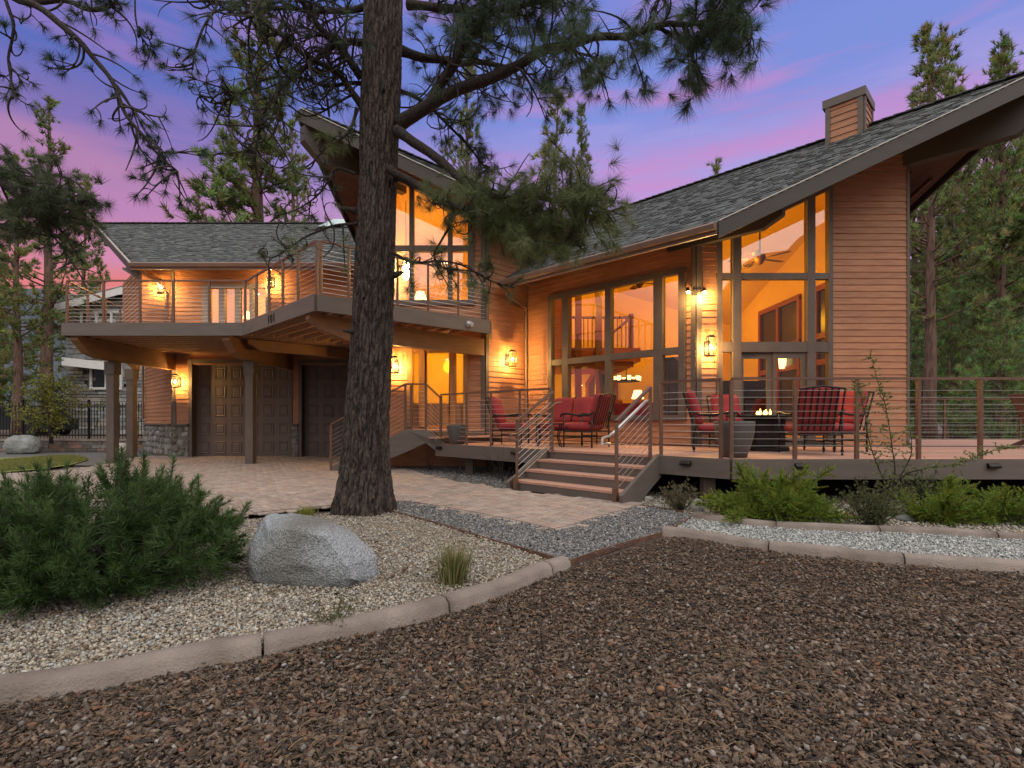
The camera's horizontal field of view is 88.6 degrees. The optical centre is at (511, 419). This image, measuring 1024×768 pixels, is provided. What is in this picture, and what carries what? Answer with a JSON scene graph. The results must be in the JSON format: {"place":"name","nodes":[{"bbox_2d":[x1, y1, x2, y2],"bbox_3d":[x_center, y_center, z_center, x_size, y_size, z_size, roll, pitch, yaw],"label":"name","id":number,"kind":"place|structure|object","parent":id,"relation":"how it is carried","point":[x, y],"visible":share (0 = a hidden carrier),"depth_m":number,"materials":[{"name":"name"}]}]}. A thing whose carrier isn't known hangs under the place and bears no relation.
{"place":"outdoors","nodes":[
{"label":"outdoors","id":0,"kind":"place"},
{"bbox_2d":[0,454,87,471],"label":"lawn","id":1,"kind":"structure","parent":0,"point":[7,464],"depth_m":13.64,"materials":[{"name":"green plant"}]},
{"bbox_2d":[0,430,142,438],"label":"yard","id":2,"kind":"structure","parent":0,"point":[45,437],"depth_m":22.59,"materials":[{"name":"soil"}]},
{"bbox_2d":[0,266,37,403],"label":"pine tree","id":3,"kind":"object","parent":2,"relation":"on","point":[4,381],"visible":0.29,"depth_m":30.47,"materials":[{"name":"green plant"}]},
{"bbox_2d":[0,234,38,394],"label":"pine tree","id":4,"kind":"object","parent":2,"relation":"on","point":[3,390],"visible":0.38,"depth_m":27.33,"materials":[{"name":"green plant"}]},
{"bbox_2d":[0,150,75,436],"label":"pine tree","id":5,"kind":"object","parent":2,"relation":"on","point":[16,335],"visible":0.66,"depth_m":21.95,"materials":[{"name":"green plant"}]},
{"bbox_2d":[0,407,77,434],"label":"parked car","id":6,"kind":"object","parent":2,"relation":"on","point":[65,431],"visible":0.34,"depth_m":24.15,"materials":[{"name":"paint"}]},
{"bbox_2d":[0,95,108,434],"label":"pine tree","id":7,"kind":"object","parent":2,"relation":"on","point":[49,301],"visible":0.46,"depth_m":26.76,"materials":[{"name":"green plant"}]},
{"bbox_2d":[0,400,144,438],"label":"iron fence","id":8,"kind":"object","parent":2,"relation":"on","point":[88,435],"visible":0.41,"depth_m":19.19,"materials":[{"name":"black metal"}]},
{"bbox_2d":[37,171,111,354],"bbox_3d":[-27.405,-7.395,33.121,3.649,17.066,4.213,0,0,-30],"label":"pine tree","id":9,"kind":"object","parent":2,"relation":"on","point":[95,259],"visible":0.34,"depth_m":33.23,"materials":[{"name":"green plant"}]},
{"bbox_2d":[54,286,144,433],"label":"neighbour house","id":10,"kind":"structure","parent":2,"relation":"on","point":[90,369],"depth_m":27.98,"materials":[{"name":"stone"}]},
{"bbox_2d":[80,310,122,322],"bbox_3d":[-21.326,-5.204,27.970,3.327,1.246,0.120,0,0,0],"label":"window","id":11,"kind":"structure","parent":10,"relation":"in","point":[111,314],"depth_m":27.94,"materials":[{"name":"glass"}]},
{"bbox_2d":[89,365,122,389],"bbox_3d":[-21.616,-2.252,27.970,1.724,1.280,0.120,0,0,0],"label":"window","id":12,"kind":"structure","parent":10,"relation":"in","point":[99,383],"depth_m":27.97,"materials":[{"name":"white paint"}]},
{"bbox_2d":[183,178,210,221],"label":"pine tree","id":13,"kind":"object","parent":2,"relation":"on","point":[198,208],"visible":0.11,"depth_m":34.66,"materials":[{"name":"green plant"}]},
{"bbox_2d":[158,0,311,221],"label":"pine tree","id":14,"kind":"object","parent":2,"relation":"on","point":[225,196],"visible":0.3,"depth_m":26.21,"materials":[{"name":"green plant"}]},
{"bbox_2d":[263,117,320,221],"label":"pine tree","id":15,"kind":"object","parent":2,"relation":"on","point":[303,193],"visible":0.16,"depth_m":33.68,"materials":[{"name":"green plant"}]},
{"bbox_2d":[0,452,161,465],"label":"gravel yard","id":16,"kind":"structure","parent":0,"point":[94,458],"depth_m":16.69,"materials":[{"name":"grey gravel"}]},
{"bbox_2d":[3,435,43,453],"bbox_3d":[-16.395,0.836,17.593,1.044,0.667,0.934,0,0,-29],"label":"boulder","id":17,"kind":"object","parent":16,"relation":"on","point":[22,444],"visible":0.98,"depth_m":17.30,"materials":[{"name":"stone"}]},
{"bbox_2d":[0,364,105,443],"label":"tree","id":18,"kind":"object","parent":16,"relation":"on","point":[48,402],"visible":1,"depth_m":17.90,"materials":[{"name":"green plant"}]},
{"bbox_2d":[0,439,143,451],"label":"block wall","id":19,"kind":"structure","parent":16,"relation":"on","point":[78,445],"depth_m":18.47,"materials":[{"name":"grey stone"}]},
{"bbox_2d":[0,512,544,673],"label":"pale gravel","id":20,"kind":"structure","parent":0,"point":[116,639],"depth_m":3.13,"materials":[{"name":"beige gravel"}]},
{"bbox_2d":[0,0,236,286],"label":"pine tree","id":21,"kind":"object","parent":20,"relation":"on","point":[45,206],"visible":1,"depth_m":4.57,"materials":[{"name":"green plant"}]},
{"bbox_2d":[0,444,254,621],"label":"pine shrub","id":22,"kind":"object","parent":20,"relation":"on","point":[157,527],"visible":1,"depth_m":3.26,"materials":[{"name":"green plant"}]},
{"bbox_2d":[2,513,544,666],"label":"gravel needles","id":23,"kind":"object","parent":20,"relation":"on","point":[238,595],"visible":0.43,"depth_m":3.11,"materials":[{"name":"brown plant"}]},
{"bbox_2d":[0,556,570,707],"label":"garden curb","id":24,"kind":"structure","parent":20,"relation":"on","point":[42,684],"depth_m":2.48,"materials":[{"name":"concrete"}]},
{"bbox_2d":[292,503,318,515],"bbox_3d":[-2.384,1.040,6.075,0.325,0.162,0.361,0,0,0],"label":"grass tuft","id":25,"kind":"object","parent":20,"relation":"on","point":[307,512],"visible":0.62,"depth_m":6.03,"materials":[{"name":"green plant"}]},
{"bbox_2d":[247,513,377,588],"bbox_3d":[-1.523,0.940,3.882,1.132,0.513,0.920,0,0,0],"label":"boulder","id":26,"kind":"object","parent":20,"relation":"on","point":[299,550],"visible":0.9,"depth_m":3.51,"materials":[{"name":"stone"}]},
{"bbox_2d":[313,593,356,626],"bbox_3d":[-0.935,1.020,2.767,0.225,0.210,0.262,0,0,0],"label":"weed","id":27,"kind":"object","parent":20,"relation":"on","point":[338,612],"visible":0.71,"depth_m":2.77,"materials":[{"name":"green plant"}]},
{"bbox_2d":[424,539,485,589],"bbox_3d":[-0.393,0.960,3.603,0.499,0.322,0.458,0,0,0],"label":"grass tuft","id":28,"kind":"object","parent":20,"relation":"on","point":[455,566],"visible":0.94,"depth_m":3.53,"materials":[{"name":"green plant"}]},
{"bbox_2d":[391,510,555,559],"bbox_3d":[-0.517,1.118,5.242,0.049,0.050,3.006,0,0,-40],"label":"steel edging","id":29,"kind":"object","parent":20,"relation":"on","point":[543,555],"visible":0.49,"depth_m":4.79,"materials":[{"name":"grey metal"}]},
{"bbox_2d":[155,0,796,517],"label":"pine tree","id":30,"kind":"object","parent":20,"relation":"on","point":[365,476],"visible":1,"depth_m":6.04,"materials":[{"name":"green plant"}]},
{"bbox_2d":[394,465,524,490],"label":"gravel","id":31,"kind":"structure","parent":0,"point":[475,480],"depth_m":10.87,"materials":[{"name":"grey gravel"}]},
{"bbox_2d":[0,266,990,419],"bbox_3d":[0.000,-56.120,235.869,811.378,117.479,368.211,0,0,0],"label":"hill","id":32,"kind":"structure","parent":0,"point":[59,375],"depth_m":232.63,"materials":[{"name":"green plant"}]},
{"bbox_2d":[0,536,1023,767],"bbox_3d":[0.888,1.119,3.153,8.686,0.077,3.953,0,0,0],"label":"bark mulch","id":33,"kind":"object","parent":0,"point":[188,723],"visible":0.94,"depth_m":2.19,"materials":[{"name":"brown wood"}]},
{"bbox_2d":[0,536,1023,767],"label":"fallen needles","id":34,"kind":"object","parent":33,"relation":"on","point":[725,665],"visible":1,"depth_m":2.03,"materials":[{"name":"brown plant needle"}]},
{"bbox_2d":[4,540,1023,767],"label":"mulch pebbles","id":35,"kind":"object","parent":33,"relation":"on","point":[916,737],"visible":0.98,"depth_m":2.14,"materials":[{"name":"brown gravel"}]},
{"bbox_2d":[0,269,1023,429],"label":"distant wood","id":36,"kind":"object","parent":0,"point":[29,334],"depth_m":36.21,"materials":[{"name":"green plant"}]},
{"bbox_2d":[0,0,1023,293],"label":"sky","id":37,"kind":"structure","parent":0,"point":[828,49],"materials":[{"name":"purple"}]},
{"bbox_2d":[7,424,1023,653],"bbox_3d":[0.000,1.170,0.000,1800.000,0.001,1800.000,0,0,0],"label":"ground","id":38,"kind":"structure","parent":0,"point":[724,486],"depth_m":9.50,"materials":[{"name":"soil"}]},
{"bbox_2d":[438,58,490,179],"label":"pine tree","id":39,"kind":"object","parent":38,"relation":"on","point":[449,155],"visible":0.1,"depth_m":26.73,"materials":[{"name":"green plant"}]},
{"bbox_2d":[96,71,1023,465],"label":"house","id":40,"kind":"structure","parent":38,"relation":"on","point":[846,197],"depth_m":12.65,"materials":[{"name":"brown wood"}]},
{"bbox_2d":[202,284,267,322],"bbox_3d":[-8.226,-3.120,15.650,2.025,1.860,0.160,0,0,0],"label":"french door","id":41,"kind":"structure","parent":40,"relation":"in","point":[222,288],"depth_m":15.60,"materials":[{"name":"white glass"}]},
{"bbox_2d":[197,365,288,455],"bbox_3d":[-8.083,-0.285,15.866,2.882,2.790,0.068,0,0,0],"label":"garage door","id":42,"kind":"structure","parent":40,"relation":"in","point":[220,388],"depth_m":15.85,"materials":[{"name":"paint"}]},
{"bbox_2d":[61,240,491,463],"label":"balcony","id":43,"kind":"structure","parent":40,"relation":"attached to","point":[316,324],"depth_m":12.11,"materials":[{"name":"brown wood"}]},
{"bbox_2d":[305,365,347,455],"bbox_3d":[-4.810,-0.285,15.866,2.900,2.790,0.068,0,0,0],"label":"garage door","id":44,"kind":"structure","parent":40,"relation":"in","point":[325,385],"depth_m":15.85,"materials":[{"name":"paint"}]},
{"bbox_2d":[394,180,474,304],"bbox_3d":[-1.989,-4.392,12.670,2.195,3.264,0.160,0,0,0],"label":"window","id":45,"kind":"structure","parent":40,"relation":"in","point":[452,248],"depth_m":12.62,"materials":[{"name":"brown paint"}]},
{"bbox_2d":[413,353,462,426],"bbox_3d":[-1.785,-0.725,12.693,1.221,1.790,0.154,0,0,0],"label":"window","id":46,"kind":"structure","parent":40,"relation":"in","point":[437,365],"depth_m":12.73,"materials":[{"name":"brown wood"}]},
{"bbox_2d":[585,374,617,403],"bbox_3d":[3.150,-0.930,18.414,1.146,1.755,0.052,0,0,0],"label":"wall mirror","id":47,"kind":"object","parent":40,"relation":"attached to","point":[590,387],"depth_m":18.39,"materials":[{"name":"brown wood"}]},
{"bbox_2d":[546,266,686,419],"bbox_3d":[2.214,-1.535,11.836,3.677,3.090,0.160,0,0,45],"label":"window","id":48,"kind":"structure","parent":40,"relation":"in","point":[659,351],"depth_m":11.44,"materials":[{"name":"brown paint"}]},
{"bbox_2d":[614,369,640,382],"bbox_3d":[3.550,-1.490,16.300,0.856,0.620,0.859,0,0,22],"label":"chandelier","id":49,"kind":"object","parent":40,"relation":"hanging from","point":[628,379],"visible":0.85,"depth_m":16.09,"materials":[{"name":"white glass"}]},
{"bbox_2d":[614,403,652,414],"bbox_3d":[3.035,0.028,12.485,1.800,0.825,0.960,0,0,45],"label":"sofa","id":50,"kind":"object","parent":40,"relation":"in","point":[619,408],"depth_m":12.13,"materials":[{"name":"red fabric"}]},
{"bbox_2d":[665,357,677,414],"bbox_3d":[3.493,-0.430,11.443,0.320,1.840,0.500,0,0,-45],"label":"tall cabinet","id":51,"kind":"object","parent":40,"relation":"on","point":[671,371],"visible":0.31,"depth_m":11.28,"materials":[{"name":"brown wood"}]},
{"bbox_2d":[723,381,765,420],"bbox_3d":[6.300,-0.305,14.800,1.900,1.590,0.400,0,0,0],"label":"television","id":52,"kind":"object","parent":40,"relation":"on","point":[754,402],"visible":0.07,"depth_m":14.77,"materials":[{"name":"black plastic"}]},
{"bbox_2d":[728,232,790,267],"bbox_3d":[6.015,-4.700,12.623,1.303,1.960,1.370,0,0,-20],"label":"ceiling fan","id":53,"kind":"object","parent":40,"relation":"hanging from","point":[759,258],"visible":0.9,"depth_m":12.58,"materials":[{"name":"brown wood"}]},
{"bbox_2d":[715,185,832,445],"bbox_3d":[5.190,-2.073,10.400,2.329,5.246,0.160,0,0,0],"label":"window","id":54,"kind":"structure","parent":40,"relation":"in","point":[735,347],"depth_m":10.35,"materials":[{"name":"brown paint"}]},
{"bbox_2d":[742,352,805,440],"bbox_3d":[5.183,-0.430,10.445,1.297,1.820,0.090,0,0,0],"label":"sliding door","id":55,"kind":"structure","parent":40,"relation":"in","point":[770,357],"depth_m":10.44,"materials":[{"name":"brown paint"}]},
{"bbox_2d":[758,294,801,424],"bbox_3d":[7.655,-1.580,15.100,0.070,3.540,2.320,0,0,0],"label":"interior window","id":56,"kind":"structure","parent":40,"relation":"in","point":[781,321],"depth_m":14.79,"materials":[{"name":"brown wood"}]},
{"bbox_2d":[816,283,824,385],"bbox_3d":[7.655,-1.580,12.400,0.070,3.540,1.720,0,0,0],"label":"interior window","id":57,"kind":"structure","parent":40,"relation":"in","point":[820,289],"depth_m":13.06,"materials":[{"name":"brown wood"}]},
{"bbox_2d":[527,83,593,225],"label":"pine tree","id":58,"kind":"object","parent":38,"relation":"on","point":[556,117],"visible":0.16,"depth_m":25.21,"materials":[{"name":"green plant"}]},
{"bbox_2d":[567,101,593,217],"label":"pine tree","id":59,"kind":"object","parent":38,"relation":"on","point":[581,138],"visible":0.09,"depth_m":25.82,"materials":[{"name":"green plant"}]},
{"bbox_2d":[330,377,1023,502],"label":"front deck","id":60,"kind":"structure","parent":38,"relation":"on","point":[616,471],"depth_m":7.67,"materials":[{"name":"brown wood"}]},
{"bbox_2d":[447,424,468,443],"bbox_3d":[-1.160,0.308,11.180,0.470,0.420,0.470,0,0,0],"label":"planter","id":61,"kind":"object","parent":60,"relation":"on","point":[455,432],"visible":0.81,"depth_m":11.01,"materials":[{"name":"grey concrete"}]},
{"bbox_2d":[485,396,532,445],"bbox_3d":[-0.068,0.010,10.913,0.872,1.016,0.708,0,0,15],"label":"patio chair","id":62,"kind":"object","parent":60,"relation":"on","point":[498,411],"visible":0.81,"depth_m":10.71,"materials":[{"name":"fabric"}]},
{"bbox_2d":[536,423,562,446],"bbox_3d":[0.720,0.292,10.150,0.500,0.459,0.500,0,0,0],"label":"side table","id":63,"kind":"object","parent":60,"relation":"on","point":[540,436],"visible":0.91,"depth_m":9.95,"materials":[{"name":"metal"}]},
{"bbox_2d":[534,397,597,444],"bbox_3d":[1.181,0.010,11.139,1.168,1.016,0.872,0,0,38],"label":"loveseat","id":64,"kind":"object","parent":60,"relation":"on","point":[580,405],"visible":0.56,"depth_m":11.20,"materials":[{"name":"fabric"}]},
{"bbox_2d":[560,393,615,447],"bbox_3d":[1.459,0.010,9.969,0.872,1.016,0.708,0,0,38],"label":"patio chair","id":65,"kind":"object","parent":60,"relation":"on","point":[598,413],"visible":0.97,"depth_m":9.77,"materials":[{"name":"fabric"}]},
{"bbox_2d":[682,390,739,451],"bbox_3d":[3.252,0.010,8.635,0.872,1.016,0.708,0,0,18],"label":"patio chair","id":66,"kind":"object","parent":60,"relation":"on","point":[697,418],"visible":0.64,"depth_m":8.43,"materials":[{"name":"fabric"}]},
{"bbox_2d":[706,394,762,446],"bbox_3d":[4.113,0.010,9.770,0.708,1.016,0.872,0,0,-8],"label":"patio chair","id":67,"kind":"object","parent":60,"relation":"on","point":[714,399],"visible":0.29,"depth_m":9.95,"materials":[{"name":"fabric"}]},
{"bbox_2d":[714,421,755,457],"bbox_3d":[3.100,0.268,7.320,0.540,0.500,0.540,0,0,0],"label":"planter","id":68,"kind":"object","parent":60,"relation":"on","point":[744,431],"visible":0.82,"depth_m":7.12,"materials":[{"name":"grey concrete"}]},
{"bbox_2d":[725,409,791,451],"bbox_3d":[4.300,0.161,8.950,1.240,0.714,1.240,0,0,0],"label":"fire table","id":69,"kind":"object","parent":60,"relation":"on","point":[765,438],"visible":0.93,"depth_m":8.65,"materials":[{"name":"metal"}]},
{"bbox_2d":[776,385,845,454],"bbox_3d":[4.513,0.010,7.931,0.708,1.016,0.872,0,0,8],"label":"patio chair","id":70,"kind":"object","parent":60,"relation":"on","point":[817,413],"visible":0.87,"depth_m":7.65,"materials":[{"name":"fabric"}]},
{"bbox_2d":[803,391,874,451],"bbox_3d":[5.429,0.010,8.759,0.872,1.016,0.708,0,0,-10],"label":"patio chair","id":71,"kind":"object","parent":60,"relation":"on","point":[848,420],"visible":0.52,"depth_m":8.57,"materials":[{"name":"fabric"}]},
{"bbox_2d":[1008,393,1023,446],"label":"slatted chair","id":72,"kind":"object","parent":60,"relation":"on","point":[1017,400],"visible":0.88,"depth_m":9.88,"materials":[{"name":"wood"}]},
{"bbox_2d":[691,512,1023,539],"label":"garden curb","id":73,"kind":"structure","parent":38,"relation":"on","point":[986,534],"depth_m":5.23,"materials":[{"name":"concrete"}]},
{"bbox_2d":[910,208,946,434],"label":"pine tree","id":74,"kind":"object","parent":38,"relation":"on","point":[913,256],"visible":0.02,"depth_m":37.92,"materials":[{"name":"green plant"}]},
{"bbox_2d":[910,306,966,432],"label":"pine tree","id":75,"kind":"object","parent":38,"relation":"on","point":[917,342],"visible":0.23,"depth_m":26.96,"materials":[{"name":"green plant"}]},
{"bbox_2d":[910,286,992,438],"bbox_3d":[20.055,-2.564,24.078,3.440,7.384,4.220,0,0,44],"label":"pine tree","id":76,"kind":"object","parent":38,"relation":"on","point":[947,299],"visible":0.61,"depth_m":23.76,"materials":[{"name":"green plant"}]},
{"bbox_2d":[909,43,1012,438],"bbox_3d":[17.451,-7.398,22.025,4.950,17.045,4.456,0,0,10],"label":"pine tree","id":77,"kind":"object","parent":38,"relation":"on","point":[931,279],"visible":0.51,"depth_m":21.84,"materials":[{"name":"green plant"}]},
{"bbox_2d":[904,18,1020,438],"bbox_3d":[23.341,-11.012,29.865,7.884,24.289,7.389,0,0,-16],"label":"pine tree","id":78,"kind":"object","parent":38,"relation":"on","point":[926,27],"visible":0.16,"depth_m":29.88,"materials":[{"name":"green plant"}]},
{"bbox_2d":[910,74,1018,438],"bbox_3d":[22.101,-8.041,25.957,4.793,18.334,5.324,0,0,14],"label":"pine tree","id":79,"kind":"object","parent":38,"relation":"on","point":[956,216],"visible":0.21,"depth_m":25.86,"materials":[{"name":"green plant"}]},
{"bbox_2d":[910,85,1022,400],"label":"pine tree","id":80,"kind":"object","parent":38,"relation":"on","point":[964,208],"depth_m":35.35,"materials":[{"name":"green plant"}]},
{"bbox_2d":[910,19,1023,437],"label":"pine tree","id":81,"kind":"object","parent":38,"relation":"on","point":[943,37],"visible":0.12,"depth_m":33.28,"materials":[{"name":"green plant"}]},
{"bbox_2d":[922,28,1023,438],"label":"pine tree","id":82,"kind":"object","parent":38,"relation":"on","point":[1002,188],"visible":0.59,"depth_m":23.71,"materials":[{"name":"green plant"}]},
{"bbox_2d":[937,50,1023,435],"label":"pine tree","id":83,"kind":"object","parent":38,"relation":"on","point":[992,150],"visible":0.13,"depth_m":31.13,"materials":[{"name":"green plant"}]},
{"bbox_2d":[945,293,1023,438],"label":"pine tree","id":84,"kind":"object","parent":38,"relation":"on","point":[1002,336],"visible":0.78,"depth_m":16.40,"materials":[{"name":"green plant"}]},
{"bbox_2d":[964,145,1017,434],"bbox_3d":[35.741,-10.768,39.795,8.087,23.826,7.005,0,0,45],"label":"pine tree","id":85,"kind":"object","parent":38,"relation":"on","point":[984,159],"visible":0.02,"depth_m":39.22,"materials":[{"name":"green plant"}]},
{"bbox_2d":[962,50,1023,309],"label":"pine tree","id":86,"kind":"object","parent":38,"relation":"on","point":[1009,268],"visible":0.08,"depth_m":27.58,"materials":[{"name":"green plant"}]},
{"bbox_2d":[971,135,1023,423],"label":"pine tree","id":87,"kind":"object","parent":38,"relation":"on","point":[1011,269],"visible":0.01,"depth_m":36.60,"materials":[{"name":"green plant"}]},
{"bbox_2d":[989,309,1023,435],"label":"pine tree","id":88,"kind":"object","parent":38,"relation":"on","point":[1021,339],"visible":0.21,"depth_m":18.63,"materials":[{"name":"green plant"}]},
{"bbox_2d":[1006,241,1023,360],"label":"pine tree","id":89,"kind":"object","parent":38,"relation":"on","point":[1016,266],"visible":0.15,"depth_m":25.74,"materials":[{"name":"green plant"}]},
{"bbox_2d":[393,501,691,558],"bbox_3d":[0.297,1.120,6.371,2.713,0.001,3.653,0,0,-40],"label":"grey gravel strip","id":90,"kind":"object","parent":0,"point":[570,536],"visible":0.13,"depth_m":5.17,"materials":[{"name":"grey gravel"}]},
{"bbox_2d":[569,517,689,564],"bbox_3d":[1.257,1.118,4.965,0.102,0.050,2.364,0,0,41],"label":"steel edging","id":91,"kind":"object","parent":90,"relation":"on","point":[584,557],"visible":0.79,"depth_m":4.61,"materials":[{"name":"brown metal"}]},
{"bbox_2d":[639,491,1023,532],"bbox_3d":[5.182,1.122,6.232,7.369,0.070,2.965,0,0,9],"label":"bed gravel","id":92,"kind":"structure","parent":0,"point":[1004,528],"depth_m":5.78,"materials":[{"name":"grey gravel"}]},
{"bbox_2d":[659,474,698,509],"bbox_3d":[2.043,0.895,6.490,0.515,0.461,0.434,0,0,0],"label":"dry shrub","id":93,"kind":"object","parent":92,"relation":"on","point":[678,502],"visible":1,"depth_m":6.46,"materials":[{"name":"green plant"}]},
{"bbox_2d":[691,459,861,525],"bbox_3d":[2.848,0.839,5.851,1.696,0.825,1.026,0,0,0],"label":"juniper","id":94,"kind":"object","parent":92,"relation":"on","point":[779,501],"visible":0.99,"depth_m":5.72,"materials":[{"name":"green plant"}]},
{"bbox_2d":[836,475,915,524],"bbox_3d":[3.806,0.887,5.518,0.818,0.625,0.640,0,0,-37],"label":"dry shrub","id":95,"kind":"object","parent":92,"relation":"on","point":[876,512],"visible":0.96,"depth_m":5.48,"materials":[{"name":"green plant"}]},
{"bbox_2d":[887,465,967,507],"bbox_3d":[4.998,0.828,6.362,0.886,0.590,0.707,0,0,-33],"label":"dry shrub","id":96,"kind":"object","parent":92,"relation":"on","point":[921,493],"visible":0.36,"depth_m":6.31,"materials":[{"name":"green plant"}]},
{"bbox_2d":[846,349,1019,506],"bbox_3d":[5.018,0.173,6.183,2.030,1.990,0.555,0,0,0],"label":"sapling","id":97,"kind":"object","parent":92,"relation":"on","point":[986,452],"visible":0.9,"depth_m":6.19,"materials":[{"name":"green plant"}]},
{"bbox_2d":[887,472,1000,526],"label":"juniper","id":98,"kind":"object","parent":92,"relation":"on","point":[949,507],"visible":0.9,"depth_m":5.65,"materials":[{"name":"green plant"}]},
{"bbox_2d":[965,483,1023,526],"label":"juniper","id":99,"kind":"object","parent":92,"relation":"on","point":[1009,508],"visible":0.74,"depth_m":5.63,"materials":[{"name":"green plant"}]},
{"bbox_2d":[677,517,1023,559],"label":"garden path","id":100,"kind":"structure","parent":0,"point":[866,536],"depth_m":4.95,"materials":[{"name":"grey gravel"}]},
{"bbox_2d":[662,526,1023,573],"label":"garden curb","id":101,"kind":"structure","parent":100,"relation":"on","point":[950,561],"depth_m":4.22,"materials":[{"name":"concrete"}]},
{"label":"driveway","id":102,"kind":"structure","parent":0,"visible":0},
{"bbox_2d":[0,455,645,529],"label":"driveway pavers","id":103,"kind":"object","parent":102,"relation":"on","point":[263,482],"visible":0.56,"depth_m":8.52,"materials":[{"name":"stone"}]},
{"bbox_2d":[85,498,641,529],"bbox_3d":[-1.789,1.104,6.264,6.970,0.036,1.981,0,0,0],"label":"walk border","id":104,"kind":"object","parent":102,"relation":"on","point":[566,522],"visible":0.52,"depth_m":6.22,"materials":[{"name":"concrete"}]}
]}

